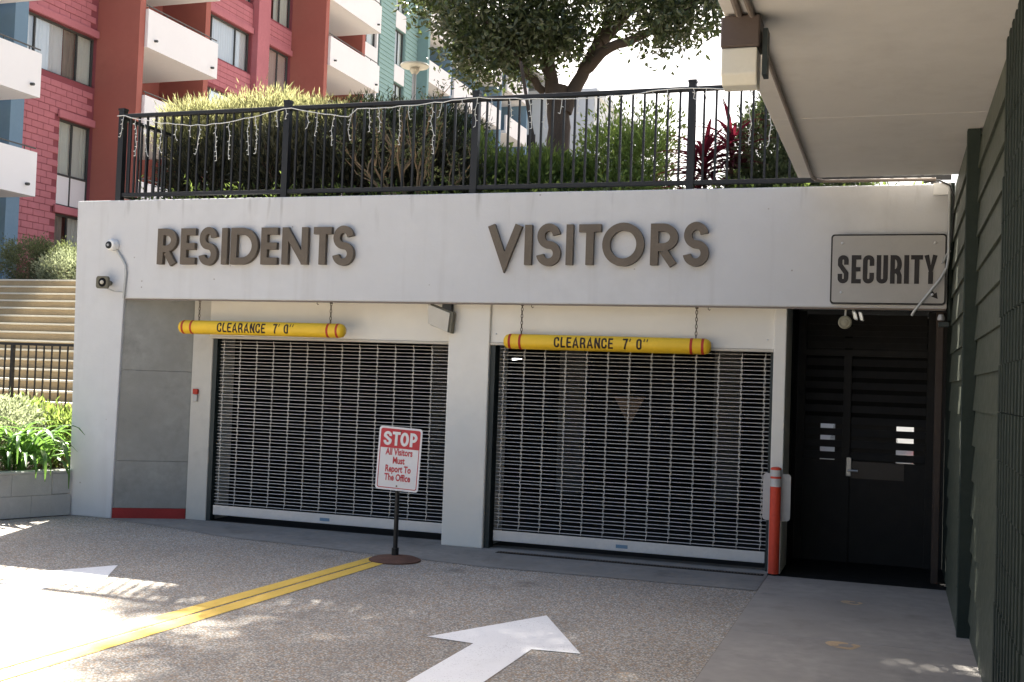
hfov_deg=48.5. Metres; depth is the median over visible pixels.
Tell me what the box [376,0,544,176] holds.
teal block
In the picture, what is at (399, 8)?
window
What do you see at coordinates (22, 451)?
strap leaf plant
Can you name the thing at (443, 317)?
wall lamp
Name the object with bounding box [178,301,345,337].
clearance bar
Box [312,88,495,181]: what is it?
hedge bush
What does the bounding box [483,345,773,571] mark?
rolling gate
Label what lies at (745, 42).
wall lamp
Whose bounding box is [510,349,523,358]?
ceiling lamp
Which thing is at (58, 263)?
pale mound shrub
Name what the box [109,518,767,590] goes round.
apron
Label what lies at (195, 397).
call box
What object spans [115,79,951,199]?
deck railing
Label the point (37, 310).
stairs
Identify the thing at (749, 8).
conduit pipe
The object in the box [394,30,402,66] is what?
window
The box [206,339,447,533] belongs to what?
rolling gate
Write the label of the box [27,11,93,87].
window
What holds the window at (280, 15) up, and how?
in the apartment block at (75, 75)
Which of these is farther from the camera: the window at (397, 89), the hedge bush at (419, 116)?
the window at (397, 89)
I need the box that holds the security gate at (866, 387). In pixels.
[793,311,946,569]
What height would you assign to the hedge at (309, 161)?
1.686 m
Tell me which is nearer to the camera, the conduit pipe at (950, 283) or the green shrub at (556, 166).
the conduit pipe at (950, 283)
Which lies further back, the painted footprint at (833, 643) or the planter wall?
the planter wall
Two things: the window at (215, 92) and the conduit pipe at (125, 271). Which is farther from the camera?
the window at (215, 92)
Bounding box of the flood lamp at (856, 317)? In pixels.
[852,310,863,321]
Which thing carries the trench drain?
on the apron
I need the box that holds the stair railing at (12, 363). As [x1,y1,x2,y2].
[0,342,73,416]
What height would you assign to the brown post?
2.492 m
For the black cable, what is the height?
0.558 m
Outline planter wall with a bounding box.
[0,469,71,518]
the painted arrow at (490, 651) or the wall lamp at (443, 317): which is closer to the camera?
the painted arrow at (490, 651)
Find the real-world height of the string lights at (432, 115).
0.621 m
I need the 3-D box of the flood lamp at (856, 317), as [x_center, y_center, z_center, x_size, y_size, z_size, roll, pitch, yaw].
[3.174,-0.243,10.432,0.111,0.126,0.118,1,-2,19]
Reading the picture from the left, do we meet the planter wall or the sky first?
the planter wall
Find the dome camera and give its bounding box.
[105,239,119,250]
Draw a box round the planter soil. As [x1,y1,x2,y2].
[0,460,68,470]
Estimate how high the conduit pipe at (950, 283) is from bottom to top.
1.240 m
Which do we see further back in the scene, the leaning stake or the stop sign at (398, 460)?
the leaning stake
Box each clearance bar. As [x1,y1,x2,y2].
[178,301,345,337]
[503,305,710,354]
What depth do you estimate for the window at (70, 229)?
33.37 m
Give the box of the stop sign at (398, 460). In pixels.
[369,426,422,564]
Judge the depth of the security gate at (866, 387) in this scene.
11.52 m
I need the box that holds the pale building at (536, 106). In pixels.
[526,88,630,181]
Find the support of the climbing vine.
on the garage building at (758, 282)
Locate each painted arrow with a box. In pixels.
[0,565,116,597]
[407,615,579,681]
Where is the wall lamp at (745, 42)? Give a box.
[721,0,769,91]
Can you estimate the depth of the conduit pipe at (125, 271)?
12.95 m
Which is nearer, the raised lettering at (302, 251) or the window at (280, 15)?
the raised lettering at (302, 251)
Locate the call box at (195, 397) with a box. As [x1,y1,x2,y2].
[193,389,198,401]
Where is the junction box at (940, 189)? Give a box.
[933,183,948,195]
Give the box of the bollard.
[767,467,781,575]
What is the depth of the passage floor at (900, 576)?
10.84 m
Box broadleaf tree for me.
[391,0,724,158]
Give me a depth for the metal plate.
10.65 m
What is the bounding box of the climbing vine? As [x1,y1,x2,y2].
[710,90,872,187]
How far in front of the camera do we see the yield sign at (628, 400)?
17.40 m
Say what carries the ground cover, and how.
on the garage building at (758, 282)
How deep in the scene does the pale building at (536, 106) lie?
75.92 m
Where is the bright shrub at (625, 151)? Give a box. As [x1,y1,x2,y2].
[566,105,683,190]
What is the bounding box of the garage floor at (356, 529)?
[212,462,765,567]
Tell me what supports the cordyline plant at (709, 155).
on the garage building at (758, 282)
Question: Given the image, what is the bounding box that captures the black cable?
[924,180,954,241]
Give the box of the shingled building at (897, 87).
[718,0,1023,681]
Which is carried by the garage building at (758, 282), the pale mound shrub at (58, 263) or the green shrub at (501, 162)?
the green shrub at (501, 162)
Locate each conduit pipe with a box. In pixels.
[116,250,126,298]
[743,0,935,182]
[911,182,950,315]
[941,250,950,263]
[947,183,954,320]
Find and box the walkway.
[694,575,981,681]
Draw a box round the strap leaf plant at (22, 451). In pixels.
[0,416,84,488]
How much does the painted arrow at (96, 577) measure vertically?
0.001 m
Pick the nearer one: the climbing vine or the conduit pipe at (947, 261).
the conduit pipe at (947, 261)
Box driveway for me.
[0,515,766,681]
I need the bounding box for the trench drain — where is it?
[495,551,763,575]
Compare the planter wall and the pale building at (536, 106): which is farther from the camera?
the pale building at (536, 106)
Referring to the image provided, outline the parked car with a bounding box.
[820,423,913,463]
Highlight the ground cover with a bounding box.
[132,166,926,199]
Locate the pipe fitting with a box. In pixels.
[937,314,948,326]
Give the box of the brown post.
[930,312,943,583]
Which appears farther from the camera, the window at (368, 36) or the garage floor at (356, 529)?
the window at (368, 36)
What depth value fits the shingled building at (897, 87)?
6.93 m
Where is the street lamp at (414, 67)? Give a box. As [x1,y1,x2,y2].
[400,61,428,114]
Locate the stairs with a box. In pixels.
[0,279,75,410]
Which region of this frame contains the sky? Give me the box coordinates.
[488,1,957,188]
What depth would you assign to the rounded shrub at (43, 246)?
24.88 m
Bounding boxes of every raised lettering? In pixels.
[156,226,354,266]
[488,222,708,272]
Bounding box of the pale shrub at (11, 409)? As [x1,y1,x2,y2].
[0,387,57,470]
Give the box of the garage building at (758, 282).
[70,184,948,573]
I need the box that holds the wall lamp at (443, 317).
[428,304,455,333]
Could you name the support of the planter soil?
in the planter wall
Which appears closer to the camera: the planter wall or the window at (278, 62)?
the planter wall
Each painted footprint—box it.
[825,641,859,649]
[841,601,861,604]
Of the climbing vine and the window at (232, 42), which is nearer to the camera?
the climbing vine
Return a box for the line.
[0,557,380,680]
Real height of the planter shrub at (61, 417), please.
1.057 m
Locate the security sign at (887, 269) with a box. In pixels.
[830,234,946,305]
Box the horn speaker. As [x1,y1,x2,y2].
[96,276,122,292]
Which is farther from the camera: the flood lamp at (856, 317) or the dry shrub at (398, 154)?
the dry shrub at (398, 154)
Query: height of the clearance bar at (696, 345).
0.462 m
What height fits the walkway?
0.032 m
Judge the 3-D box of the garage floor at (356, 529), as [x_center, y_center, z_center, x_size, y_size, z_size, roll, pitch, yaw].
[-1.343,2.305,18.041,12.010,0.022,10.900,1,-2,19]
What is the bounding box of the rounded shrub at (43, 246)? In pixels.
[0,232,76,279]
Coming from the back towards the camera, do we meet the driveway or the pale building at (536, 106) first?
the pale building at (536, 106)
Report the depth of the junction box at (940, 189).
10.15 m
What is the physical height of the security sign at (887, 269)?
0.637 m
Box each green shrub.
[440,124,545,192]
[505,138,615,192]
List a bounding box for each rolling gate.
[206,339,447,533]
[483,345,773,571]
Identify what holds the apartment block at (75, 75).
on the terrace
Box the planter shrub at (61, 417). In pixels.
[8,390,71,468]
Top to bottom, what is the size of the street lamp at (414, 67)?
3.685 m
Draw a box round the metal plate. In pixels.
[762,473,790,520]
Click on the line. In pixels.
(7, 673)
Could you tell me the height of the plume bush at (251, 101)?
1.951 m
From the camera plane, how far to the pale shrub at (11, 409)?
13.62 m
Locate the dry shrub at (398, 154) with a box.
[322,70,480,194]
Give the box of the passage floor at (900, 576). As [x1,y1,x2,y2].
[779,558,945,589]
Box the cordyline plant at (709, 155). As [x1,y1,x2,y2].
[652,98,775,189]
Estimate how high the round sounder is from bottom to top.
0.198 m
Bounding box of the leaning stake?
[519,61,535,149]
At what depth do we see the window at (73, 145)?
33.55 m
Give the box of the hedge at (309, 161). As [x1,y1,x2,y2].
[149,97,492,198]
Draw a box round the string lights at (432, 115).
[118,88,772,160]
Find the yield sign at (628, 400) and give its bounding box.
[614,352,644,424]
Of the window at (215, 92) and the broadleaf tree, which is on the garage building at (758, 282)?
the broadleaf tree
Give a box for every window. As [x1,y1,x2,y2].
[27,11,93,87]
[54,213,77,270]
[56,119,89,208]
[207,87,238,106]
[210,14,248,71]
[268,47,287,91]
[273,0,289,28]
[365,34,374,46]
[392,83,400,108]
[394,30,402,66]
[396,0,403,13]
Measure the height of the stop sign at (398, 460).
1.260 m
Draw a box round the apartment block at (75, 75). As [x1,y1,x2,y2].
[0,0,381,278]
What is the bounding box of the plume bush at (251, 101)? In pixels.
[145,74,367,198]
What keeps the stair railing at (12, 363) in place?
on the landing
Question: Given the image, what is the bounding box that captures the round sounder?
[838,310,851,328]
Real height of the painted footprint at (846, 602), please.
0.001 m
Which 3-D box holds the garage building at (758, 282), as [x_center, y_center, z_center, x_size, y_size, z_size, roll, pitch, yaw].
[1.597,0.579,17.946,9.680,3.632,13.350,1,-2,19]
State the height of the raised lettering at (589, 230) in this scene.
0.498 m
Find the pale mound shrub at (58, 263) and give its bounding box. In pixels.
[31,243,76,279]

